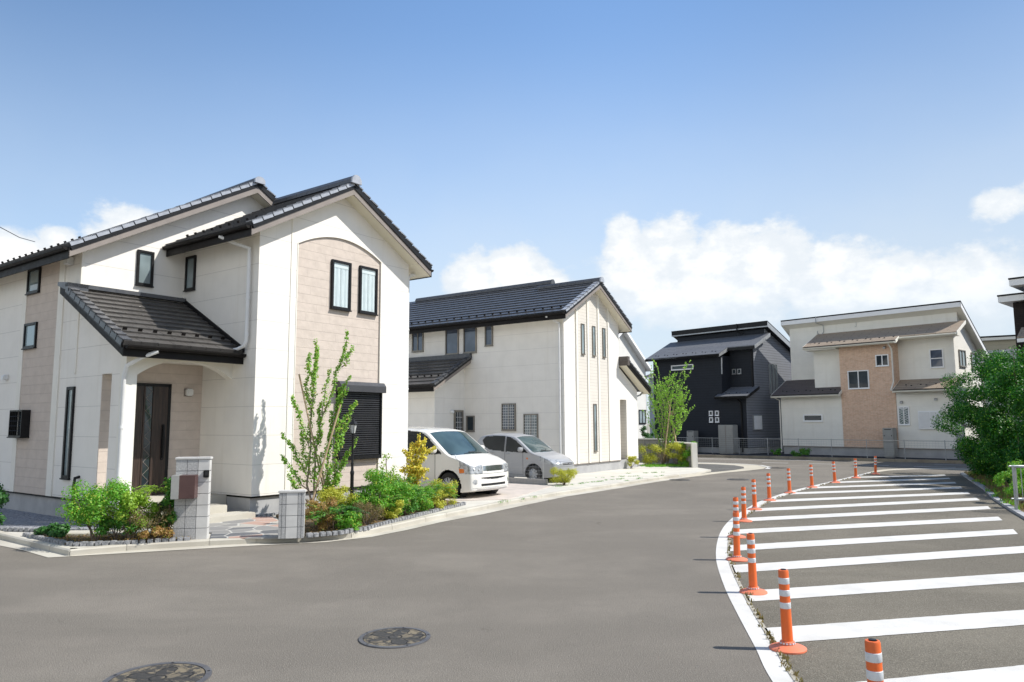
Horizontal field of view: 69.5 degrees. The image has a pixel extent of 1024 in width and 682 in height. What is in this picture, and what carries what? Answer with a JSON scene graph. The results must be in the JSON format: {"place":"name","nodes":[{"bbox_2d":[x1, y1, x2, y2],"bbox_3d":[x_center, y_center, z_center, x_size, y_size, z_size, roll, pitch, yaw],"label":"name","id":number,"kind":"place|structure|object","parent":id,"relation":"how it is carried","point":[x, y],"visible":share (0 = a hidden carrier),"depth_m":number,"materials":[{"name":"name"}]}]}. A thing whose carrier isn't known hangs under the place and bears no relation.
{"place":"outdoors","nodes":[
{"label":"outdoors","id":0,"kind":"place"},
{"bbox_2d":[7,462,710,555],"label":"lot paving","id":1,"kind":"structure","parent":0,"point":[592,477],"depth_m":23.15,"materials":[{"name":"concrete"}]},
{"bbox_2d":[22,532,67,544],"bbox_3d":[-6.971,2.947,10.997,1.408,0.068,0.094,-5,-8,37],"label":"stone edging","id":2,"kind":"object","parent":1,"relation":"on","point":[49,539],"visible":0.95,"depth_m":10.90,"materials":[{"name":"stone"}]},
{"bbox_2d":[0,508,98,528],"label":"gravel","id":3,"kind":"structure","parent":1,"relation":"on","point":[17,518],"depth_m":13.25,"materials":[{"name":"grey gravel"}]},
{"bbox_2d":[0,483,9,525],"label":"edge shrub","id":4,"kind":"object","parent":3,"relation":"on","point":[4,498],"visible":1,"depth_m":12.31,"materials":[{"name":"green plant"}]},
{"bbox_2d":[0,527,149,531],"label":"stone edging","id":5,"kind":"object","parent":1,"relation":"on","point":[16,529],"visible":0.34,"depth_m":11.93,"materials":[{"name":"stone"}]},
{"bbox_2d":[29,530,150,537],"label":"concrete slab","id":6,"kind":"structure","parent":1,"relation":"on","point":[76,532],"depth_m":11.28,"materials":[{"name":"grey concrete"}]},
{"bbox_2d":[50,535,190,544],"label":"bed soil","id":7,"kind":"structure","parent":1,"relation":"on","point":[88,539],"depth_m":10.98,"materials":[{"name":"brown soil"}]},
{"bbox_2d":[32,522,70,537],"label":"plant","id":8,"kind":"object","parent":7,"relation":"on","point":[56,530],"visible":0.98,"depth_m":11.14,"materials":[{"name":"green plant"}]},
{"bbox_2d":[55,477,134,540],"bbox_3d":[-6.055,2.479,10.781,1.058,0.953,0.845,0,-6,0],"label":"leafy shrub","id":9,"kind":"object","parent":7,"relation":"on","point":[90,513],"visible":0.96,"depth_m":10.69,"materials":[{"name":"green plant"}]},
{"bbox_2d":[91,514,139,539],"bbox_3d":[-5.819,2.738,10.866,0.739,0.458,0.593,0,-6,0],"label":"leafy shrub","id":10,"kind":"object","parent":7,"relation":"on","point":[117,524],"visible":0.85,"depth_m":10.75,"materials":[{"name":"green plant"}]},
{"bbox_2d":[103,489,161,539],"bbox_3d":[-5.596,2.575,10.875,0.539,0.780,0.692,-4,-7,32],"label":"leafy shrub","id":11,"kind":"object","parent":7,"relation":"on","point":[132,501],"visible":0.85,"depth_m":10.81,"materials":[{"name":"green plant"}]},
{"bbox_2d":[126,503,173,538],"bbox_3d":[-5.364,2.675,10.940,0.711,0.597,0.724,0,-6,0],"label":"twiggy shrub","id":12,"kind":"object","parent":7,"relation":"on","point":[147,518],"visible":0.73,"depth_m":10.86,"materials":[{"name":"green plant"}]},
{"bbox_2d":[131,484,169,513],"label":"feathery plant","id":13,"kind":"object","parent":7,"relation":"on","point":[149,489],"visible":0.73,"depth_m":11.17,"materials":[{"name":"green plant"}]},
{"bbox_2d":[137,525,174,540],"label":"plant","id":14,"kind":"object","parent":7,"relation":"on","point":[158,531],"visible":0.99,"depth_m":10.77,"materials":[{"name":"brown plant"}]},
{"bbox_2d":[159,477,177,535],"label":"upright shrub","id":15,"kind":"object","parent":7,"relation":"on","point":[170,503],"visible":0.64,"depth_m":11.05,"materials":[{"name":"green plant"}]},
{"bbox_2d":[66,537,189,546],"bbox_3d":[-5.539,2.904,10.663,1.633,0.067,0.220,2,-7,-15],"label":"stone edging","id":16,"kind":"object","parent":1,"relation":"on","point":[96,543],"visible":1,"depth_m":10.56,"materials":[{"name":"stone"}]},
{"bbox_2d":[173,457,212,539],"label":"gate pier","id":17,"kind":"structure","parent":1,"relation":"on","point":[192,520],"depth_m":11.09,"materials":[{"name":"white tile"}]},
{"bbox_2d":[170,475,197,498],"bbox_3d":[-4.882,2.172,10.996,0.332,0.346,0.205,1,-6,-9],"label":"letter box","id":18,"kind":"object","parent":17,"relation":"attached to","point":[184,486],"visible":1,"depth_m":10.90,"materials":[{"name":"brown metal"}]},
{"bbox_2d":[143,517,278,538],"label":"flagstone path","id":19,"kind":"structure","parent":1,"relation":"on","point":[259,528],"depth_m":12.06,"materials":[{"name":"beige stone"}]},
{"bbox_2d":[0,175,433,527],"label":"white house","id":20,"kind":"structure","parent":1,"relation":"on","point":[146,350],"depth_m":14.64,"materials":[{"name":"concrete"}]},
{"bbox_2d":[7,410,30,437],"bbox_3d":[-9.955,1.675,14.887,0.620,0.560,0.180,-5,-8,36],"label":"window","id":21,"kind":"structure","parent":20,"relation":"in","point":[23,420],"depth_m":14.78,"materials":[{"name":"black metal"}]},
{"bbox_2d":[21,322,37,349],"bbox_3d":[-9.872,-0.103,15.090,0.600,0.540,0.060,-5,-8,36],"label":"window","id":22,"kind":"structure","parent":20,"relation":"in","point":[30,329],"depth_m":15.10,"materials":[{"name":"glass"}]},
{"bbox_2d":[25,267,41,295],"bbox_3d":[-9.881,-1.236,15.218,0.610,0.540,0.060,-5,-8,36],"label":"window","id":23,"kind":"structure","parent":20,"relation":"in","point":[33,285],"depth_m":15.23,"materials":[{"name":"grey glass"}]},
{"bbox_2d":[59,386,75,479],"bbox_3d":[-8.280,1.712,13.745,0.320,1.720,0.060,-5,-8,36],"label":"window","id":24,"kind":"structure","parent":20,"relation":"in","point":[70,391],"depth_m":13.74,"materials":[{"name":"black metal"}]},
{"bbox_2d":[135,249,154,287],"bbox_3d":[-7.460,-1.472,15.007,0.065,0.740,0.365,-5,-8,36],"label":"window","id":25,"kind":"structure","parent":20,"relation":"in","point":[145,259],"depth_m":15.02,"materials":[{"name":"grey glass"}]},
{"bbox_2d":[131,383,171,495],"bbox_3d":[-6.955,1.842,13.834,0.113,2.110,1.120,-5,-8,36],"label":"front door","id":26,"kind":"structure","parent":20,"relation":"in","point":[153,400],"depth_m":14.02,"materials":[{"name":"brown wood"}]},
{"bbox_2d":[183,255,196,291],"bbox_3d":[-6.785,-1.421,15.539,0.390,0.750,0.060,-5,-8,36],"label":"window","id":27,"kind":"structure","parent":20,"relation":"in","point":[190,262],"depth_m":15.55,"materials":[{"name":"grey glass"}]},
{"bbox_2d":[330,259,351,311],"bbox_3d":[-3.653,-1.184,15.800,0.075,1.070,0.555,-5,-8,36],"label":"window","id":28,"kind":"structure","parent":20,"relation":"in","point":[341,271],"depth_m":15.81,"materials":[{"name":"white glass"}]},
{"bbox_2d":[358,265,377,315],"bbox_3d":[-3.193,-1.116,16.429,0.075,1.070,0.550,-5,-8,36],"label":"window","id":29,"kind":"structure","parent":20,"relation":"in","point":[368,276],"depth_m":16.44,"materials":[{"name":"white glass"}]},
{"bbox_2d":[278,489,306,538],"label":"gate pier","id":30,"kind":"structure","parent":1,"relation":"on","point":[291,522],"depth_m":11.15,"materials":[{"name":"white tile"}]},
{"bbox_2d":[276,498,460,535],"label":"bed soil","id":31,"kind":"structure","parent":1,"relation":"on","point":[308,527],"depth_m":12.56,"materials":[{"name":"brown soil"}]},
{"bbox_2d":[39,500,453,541],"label":"leaf litter","id":32,"kind":"object","parent":31,"relation":"on","point":[173,536],"visible":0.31,"depth_m":10.99,"materials":[{"name":"brown plant"}]},
{"bbox_2d":[298,374,323,487],"bbox_3d":[-3.676,1.929,13.708,0.645,2.627,0.031,2,-7,-22],"label":"support stake","id":33,"kind":"object","parent":31,"relation":"on","point":[309,423],"visible":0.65,"depth_m":13.71,"materials":[{"name":"brown wood"}]},
{"bbox_2d":[281,329,357,509],"bbox_3d":[-3.574,1.473,13.724,1.499,3.438,0.564,0,-6,0],"label":"young tree","id":34,"kind":"object","parent":31,"relation":"on","point":[335,480],"visible":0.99,"depth_m":13.68,"materials":[{"name":"green plant"}]},
{"bbox_2d":[305,496,339,530],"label":"plant","id":35,"kind":"object","parent":31,"relation":"on","point":[322,525],"visible":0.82,"depth_m":11.70,"materials":[{"name":"brown plant"}]},
{"bbox_2d":[308,405,340,511],"bbox_3d":[-3.440,2.192,13.502,0.578,2.059,0.034,1,-6,-8],"label":"support stake","id":36,"kind":"object","parent":31,"relation":"on","point":[326,453],"visible":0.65,"depth_m":13.51,"materials":[{"name":"brown wood"}]},
{"bbox_2d":[305,503,358,529],"bbox_3d":[-2.858,2.800,11.740,0.873,0.473,0.889,0,-6,0],"label":"fern like plant","id":37,"kind":"object","parent":31,"relation":"on","point":[317,516],"visible":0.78,"depth_m":11.58,"materials":[{"name":"green plant"}]},
{"bbox_2d":[315,485,357,525],"bbox_3d":[-2.993,2.759,12.305,0.611,0.712,0.748,-6,-9,43],"label":"leafy shrub","id":38,"kind":"object","parent":31,"relation":"on","point":[340,497],"visible":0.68,"depth_m":12.20,"materials":[{"name":"yellow plant"}]},
{"bbox_2d":[325,503,369,526],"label":"fern like plant","id":39,"kind":"object","parent":31,"relation":"on","point":[349,507],"visible":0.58,"depth_m":11.99,"materials":[{"name":"green plant"}]},
{"bbox_2d":[335,510,361,529],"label":"leafy shrub","id":40,"kind":"object","parent":31,"relation":"on","point":[348,519],"visible":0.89,"depth_m":11.69,"materials":[{"name":"green plant"}]},
{"bbox_2d":[348,414,357,519],"bbox_3d":[-2.720,2.180,12.557,0.180,1.900,0.156,0,-6,0],"label":"garden lamp","id":41,"kind":"object","parent":31,"relation":"on","point":[352,423],"visible":0.78,"depth_m":12.57,"materials":[{"name":"black metal"}]},
{"bbox_2d":[351,500,385,524],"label":"twiggy shrub","id":42,"kind":"object","parent":31,"relation":"on","point":[368,509],"visible":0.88,"depth_m":12.28,"materials":[{"name":"brown plant"}]},
{"bbox_2d":[358,468,391,521],"bbox_3d":[-2.376,2.675,12.755,0.556,0.967,0.524,-5,-8,39],"label":"leafy shrub","id":43,"kind":"object","parent":31,"relation":"on","point":[375,477],"visible":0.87,"depth_m":12.67,"materials":[{"name":"green plant"}]},
{"bbox_2d":[382,499,403,518],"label":"leafy shrub","id":44,"kind":"object","parent":31,"relation":"on","point":[392,514],"visible":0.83,"depth_m":12.85,"materials":[{"name":"yellow plant"}]},
{"bbox_2d":[378,481,416,517],"bbox_3d":[-2.103,2.861,13.214,0.704,0.697,0.656,3,-7,-28],"label":"leafy shrub","id":45,"kind":"object","parent":31,"relation":"on","point":[408,492],"visible":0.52,"depth_m":13.18,"materials":[{"name":"green plant"}]},
{"bbox_2d":[390,484,420,514],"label":"leafy shrub","id":46,"kind":"object","parent":31,"relation":"on","point":[414,506],"visible":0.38,"depth_m":13.54,"materials":[{"name":"green plant"}]},
{"bbox_2d":[399,433,436,503],"bbox_3d":[-1.964,2.700,15.553,0.775,1.524,0.585,0,-6,0],"label":"yellow sapling","id":47,"kind":"object","parent":31,"relation":"on","point":[416,470],"visible":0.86,"depth_m":15.45,"materials":[{"name":"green plant"}]},
{"bbox_2d":[416,485,434,510],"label":"leafy shrub","id":48,"kind":"object","parent":31,"relation":"on","point":[424,506],"visible":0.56,"depth_m":14.09,"materials":[{"name":"green plant"}]},
{"bbox_2d":[427,478,457,505],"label":"leafy shrub","id":49,"kind":"object","parent":31,"relation":"on","point":[443,495],"visible":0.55,"depth_m":15.07,"materials":[{"name":"yellow plant"}]},
{"bbox_2d":[306,502,465,537],"bbox_3d":[-1.906,3.183,13.326,0.438,0.068,4.924,-3,-7,25],"label":"stone edging","id":50,"kind":"object","parent":1,"relation":"on","point":[351,530],"visible":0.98,"depth_m":12.33,"materials":[{"name":"stone"}]},
{"bbox_2d":[478,433,573,479],"bbox_3d":[0.429,3.532,22.351,3.005,1.474,1.682,-5,-8,36],"label":"silver hatchback","id":51,"kind":"object","parent":1,"relation":"on","point":[520,447],"visible":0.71,"depth_m":21.82,"materials":[{"name":"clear metal"}]},
{"bbox_2d":[508,477,547,484],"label":"block wall","id":52,"kind":"structure","parent":1,"relation":"on","point":[528,481],"depth_m":20.85,"materials":[{"name":"grey concrete"}]},
{"bbox_2d":[408,277,650,473],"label":"white house","id":53,"kind":"structure","parent":1,"relation":"on","point":[544,362],"depth_m":26.23,"materials":[{"name":"concrete"}]},
{"bbox_2d":[411,333,423,352],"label":"window","id":54,"kind":"structure","parent":53,"relation":"in","point":[417,339],"depth_m":28.54,"materials":[{"name":"grey glass"}]},
{"bbox_2d":[445,329,458,354],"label":"window","id":55,"kind":"structure","parent":53,"relation":"in","point":[451,336],"depth_m":27.53,"materials":[{"name":"glass"}]},
{"bbox_2d":[454,410,463,430],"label":"window","id":56,"kind":"structure","parent":53,"relation":"in","point":[458,414],"depth_m":26.61,"materials":[{"name":"grey glass"}]},
{"bbox_2d":[463,327,476,353],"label":"window","id":57,"kind":"structure","parent":53,"relation":"in","point":[469,334],"depth_m":27.03,"materials":[{"name":"glass"}]},
{"bbox_2d":[484,326,492,346],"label":"window","id":58,"kind":"structure","parent":53,"relation":"in","point":[488,330],"depth_m":26.53,"materials":[{"name":"glass"}]},
{"bbox_2d":[501,403,515,430],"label":"window","id":59,"kind":"structure","parent":53,"relation":"in","point":[508,411],"depth_m":25.67,"materials":[{"name":"grey glass"}]},
{"bbox_2d":[523,414,537,437],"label":"window","id":60,"kind":"structure","parent":53,"relation":"in","point":[530,421],"depth_m":25.10,"materials":[{"name":"grey glass"}]},
{"bbox_2d":[593,404,597,451],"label":"window","id":61,"kind":"structure","parent":53,"relation":"in","point":[594,405],"depth_m":25.90,"materials":[{"name":"white glass"}]},
{"bbox_2d":[549,467,577,484],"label":"golden shrub","id":62,"kind":"object","parent":1,"relation":"on","point":[563,480],"visible":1,"depth_m":20.36,"materials":[{"name":"yellow plant"}]},
{"bbox_2d":[638,444,661,464],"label":"golden shrub","id":63,"kind":"object","parent":1,"relation":"on","point":[650,456],"visible":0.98,"depth_m":29.46,"materials":[{"name":"yellow plant"}]},
{"bbox_2d":[638,438,697,467],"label":"garden wall","id":64,"kind":"structure","parent":1,"relation":"on","point":[692,459],"depth_m":30.24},
{"bbox_2d":[642,358,694,463],"bbox_3d":[6.363,2.812,30.049,2.171,4.372,1.180,-2,-7,17],"label":"street tree","id":65,"kind":"object","parent":1,"relation":"on","point":[659,396],"visible":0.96,"depth_m":29.94,"materials":[{"name":"green plant"}]},
{"bbox_2d":[662,442,685,464],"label":"golden shrub","id":66,"kind":"object","parent":1,"relation":"on","point":[677,447],"visible":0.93,"depth_m":28.86,"materials":[{"name":"yellow plant"}]},
{"bbox_2d":[0,457,970,681],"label":"road","id":67,"kind":"structure","parent":0,"point":[625,584],"depth_m":7.55,"materials":[{"name":"grey asphalt"}]},
{"bbox_2d":[102,661,211,681],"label":"manhole cover","id":68,"kind":"object","parent":67,"relation":"on","point":[179,671],"visible":1,"depth_m":5.33,"materials":[{"name":"metal"}]},
{"bbox_2d":[0,474,678,555],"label":"kerb","id":69,"kind":"structure","parent":67,"relation":"on","point":[45,545],"depth_m":11.35,"materials":[{"name":"concrete"}]},
{"bbox_2d":[0,475,703,556],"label":"gutter strip","id":70,"kind":"object","parent":67,"relation":"on","point":[34,550],"visible":0.97,"depth_m":11.76,"materials":[{"name":"concrete"}]},
{"bbox_2d":[358,627,430,648],"bbox_3d":[-0.989,2.498,6.223,0.603,0.010,0.603,-1,-6,6],"label":"manhole cover","id":71,"kind":"object","parent":67,"relation":"on","point":[393,637],"visible":1,"depth_m":6.20,"materials":[{"name":"metal"}]},
{"bbox_2d":[683,463,765,477],"bbox_3d":[1.409,5.534,33.686,19.671,0.001,8.304,-6,-9,43],"label":"corner gutter","id":72,"kind":"object","parent":67,"relation":"on","point":[750,467],"visible":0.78,"depth_m":28.44,"materials":[{"name":"beige concrete"}]},
{"bbox_2d":[698,455,968,463],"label":"kerb","id":73,"kind":"structure","parent":67,"relation":"on","point":[843,459],"depth_m":34.32,"materials":[{"name":"concrete"}]},
{"bbox_2d":[729,471,1023,681],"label":"island surface","id":74,"kind":"object","parent":67,"relation":"on","point":[903,655],"visible":0.77,"depth_m":8.62,"materials":[{"name":"grey asphalt"}]},
{"bbox_2d":[726,512,747,561],"bbox_3d":[2.945,2.554,9.675,0.284,0.619,0.284,4,-7,-30],"label":"traffic bollard","id":75,"kind":"object","parent":74,"relation":"on","point":[736,556],"visible":1,"depth_m":9.64,"materials":[{"name":"orange plastic"}]},
{"bbox_2d":[739,487,751,521],"bbox_3d":[4.215,2.963,13.418,0.284,0.619,0.284,2,-6,-20],"label":"traffic bollard","id":76,"kind":"object","parent":74,"relation":"on","point":[744,518],"visible":1,"depth_m":13.38,"materials":[{"name":"orange plastic"}]},
{"bbox_2d":[739,533,767,594],"bbox_3d":[2.544,2.350,7.820,0.284,0.619,0.284,-2,-5,10],"label":"traffic bollard","id":77,"kind":"object","parent":74,"relation":"on","point":[753,588],"visible":0.99,"depth_m":7.78,"materials":[{"name":"orange plastic"}]},
{"bbox_2d":[769,568,806,654],"bbox_3d":[2.184,2.137,5.889,0.284,0.619,0.284,4,-8,-40],"label":"traffic bollard","id":78,"kind":"object","parent":74,"relation":"on","point":[787,644],"visible":1,"depth_m":5.85,"materials":[{"name":"orange plastic"}]},
{"bbox_2d":[716,472,870,681],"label":"edge line","id":79,"kind":"object","parent":74,"relation":"on","point":[771,662],"visible":0.79,"depth_m":7.10,"materials":[{"name":"paint"}]},
{"bbox_2d":[727,472,871,681],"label":"kerb weeds","id":80,"kind":"object","parent":74,"relation":"on","point":[772,640],"visible":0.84,"depth_m":6.63,"materials":[{"name":"green plant"}]},
{"bbox_2d":[727,472,872,681],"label":"joint strip","id":81,"kind":"object","parent":74,"relation":"on","point":[792,675],"visible":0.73,"depth_m":7.08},
{"bbox_2d":[864,638,883,681],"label":"traffic bollard","id":82,"kind":"object","parent":74,"relation":"on","point":[873,659],"visible":1,"depth_m":3.96,"materials":[{"name":"orange plastic"}]},
{"bbox_2d":[729,475,1023,681],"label":"hatched marking","id":83,"kind":"object","parent":74,"relation":"on","point":[801,633],"visible":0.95,"depth_m":8.44,"materials":[{"name":"paint"}]},
{"bbox_2d":[960,473,1023,518],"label":"verge kerb","id":84,"kind":"structure","parent":67,"relation":"on","point":[1018,512],"depth_m":16.38,"materials":[{"name":"concrete"}]},
{"bbox_2d":[445,483,550,500],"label":"driveway paving","id":85,"kind":"structure","parent":0,"point":[511,491],"depth_m":17.93,"materials":[{"name":"beige concrete"}]},
{"bbox_2d":[407,427,507,497],"bbox_3d":[-2.106,3.005,18.479,4.225,1.704,2.022,-5,-8,36],"label":"white van","id":86,"kind":"object","parent":85,"relation":"on","point":[467,462],"visible":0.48,"depth_m":17.31,"materials":[{"name":"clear metal"}]},
{"bbox_2d":[0,0,1023,423],"label":"sky","id":87,"kind":"structure","parent":0,"point":[713,162],"materials":[{"name":"blue"}]},
{"bbox_2d":[619,333,651,437],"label":"white house","id":88,"kind":"structure","parent":0,"point":[628,346],"depth_m":53.01,"materials":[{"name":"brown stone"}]},
{"bbox_2d":[646,373,654,437],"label":"grey house","id":89,"kind":"structure","parent":0,"point":[652,415],"depth_m":67.59,"materials":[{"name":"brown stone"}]},
{"bbox_2d":[665,463,743,472],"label":"corner pavement","id":90,"kind":"structure","parent":0,"point":[715,467],"depth_m":29.11,"materials":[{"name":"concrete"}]},
{"bbox_2d":[697,452,966,459],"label":"roadside strip","id":91,"kind":"object","parent":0,"point":[756,454],"visible":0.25,"depth_m":35.76,"materials":[{"name":"grey concrete"}]},
{"bbox_2d":[645,321,791,453],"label":"charcoal house","id":92,"kind":"structure","parent":91,"relation":"on","point":[740,375],"depth_m":40.98,"materials":[{"name":"concrete"}]},
{"bbox_2d":[718,425,738,453],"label":"storage shed","id":93,"kind":"structure","parent":91,"relation":"on","point":[728,443],"depth_m":39.09,"materials":[{"name":"metal"}]},
{"bbox_2d":[678,437,972,460],"bbox_3d":[14.814,5.129,35.489,0.184,0.860,16.203,6,-9,-43],"label":"wire fence","id":94,"kind":"object","parent":91,"relation":"on","point":[798,445],"visible":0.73,"depth_m":34.83,"materials":[{"name":"grey metal"}]},
{"bbox_2d":[771,300,988,458],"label":"tan house","id":95,"kind":"structure","parent":91,"relation":"on","point":[862,376],"depth_m":35.74,"materials":[{"name":"concrete"}]},
{"bbox_2d":[803,414,822,421],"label":"window","id":96,"kind":"structure","parent":95,"relation":"in","point":[806,417],"depth_m":37.70,"materials":[{"name":"white metal"}]},
{"bbox_2d":[847,370,869,389],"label":"window","id":97,"kind":"structure","parent":95,"relation":"in","point":[858,379],"depth_m":36.11,"materials":[{"name":"black glass"}]},
{"bbox_2d":[875,354,888,366],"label":"window","id":98,"kind":"structure","parent":95,"relation":"in","point":[882,360],"depth_m":35.35,"materials":[{"name":"glass"}]},
{"bbox_2d":[898,406,909,424],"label":"window","id":99,"kind":"structure","parent":95,"relation":"in","point":[903,412],"depth_m":34.48,"materials":[{"name":"white metal"}]},
{"bbox_2d":[929,348,944,367],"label":"window","id":100,"kind":"structure","parent":95,"relation":"in","point":[936,356],"depth_m":34.19,"materials":[{"name":"grey glass"}]},
{"bbox_2d":[882,428,897,457],"bbox_3d":[17.692,4.755,34.503,0.462,1.360,0.460,5,-9,-42],"label":"water heater","id":101,"kind":"object","parent":91,"relation":"on","point":[889,433],"visible":0.97,"depth_m":34.35,"materials":[{"name":"metal"}]},
{"bbox_2d":[997,276,1023,358],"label":"dark brown house","id":102,"kind":"structure","parent":91,"relation":"on","point":[1015,301],"depth_m":30.28,"materials":[{"name":"tile"}]},
{"bbox_2d":[980,335,1015,350],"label":"tan block","id":103,"kind":"structure","parent":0,"point":[1001,342],"depth_m":59.77,"materials":[{"name":"beige concrete"}]},
{"label":"verge","id":104,"kind":"structure","parent":0,"visible":0},
{"bbox_2d":[930,345,1023,483],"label":"evergreen bush","id":105,"kind":"object","parent":104,"relation":"on","point":[995,447],"visible":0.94,"depth_m":21.59,"materials":[{"name":"green plant"}]},
{"bbox_2d":[964,471,1023,509],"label":"verge grass","id":106,"kind":"structure","parent":104,"relation":"on","point":[980,477],"depth_m":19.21,"materials":[{"name":"green plant"}]},
{"bbox_2d":[993,468,1023,498],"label":"tall weed","id":107,"kind":"object","parent":104,"relation":"on","point":[999,479],"visible":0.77,"depth_m":16.11,"materials":[{"name":"green plant"}]},
{"bbox_2d":[1011,465,1023,509],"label":"guard rail","id":108,"kind":"object","parent":104,"relation":"on","point":[1013,467],"visible":0.89,"depth_m":14.59,"materials":[{"name":"metal"}]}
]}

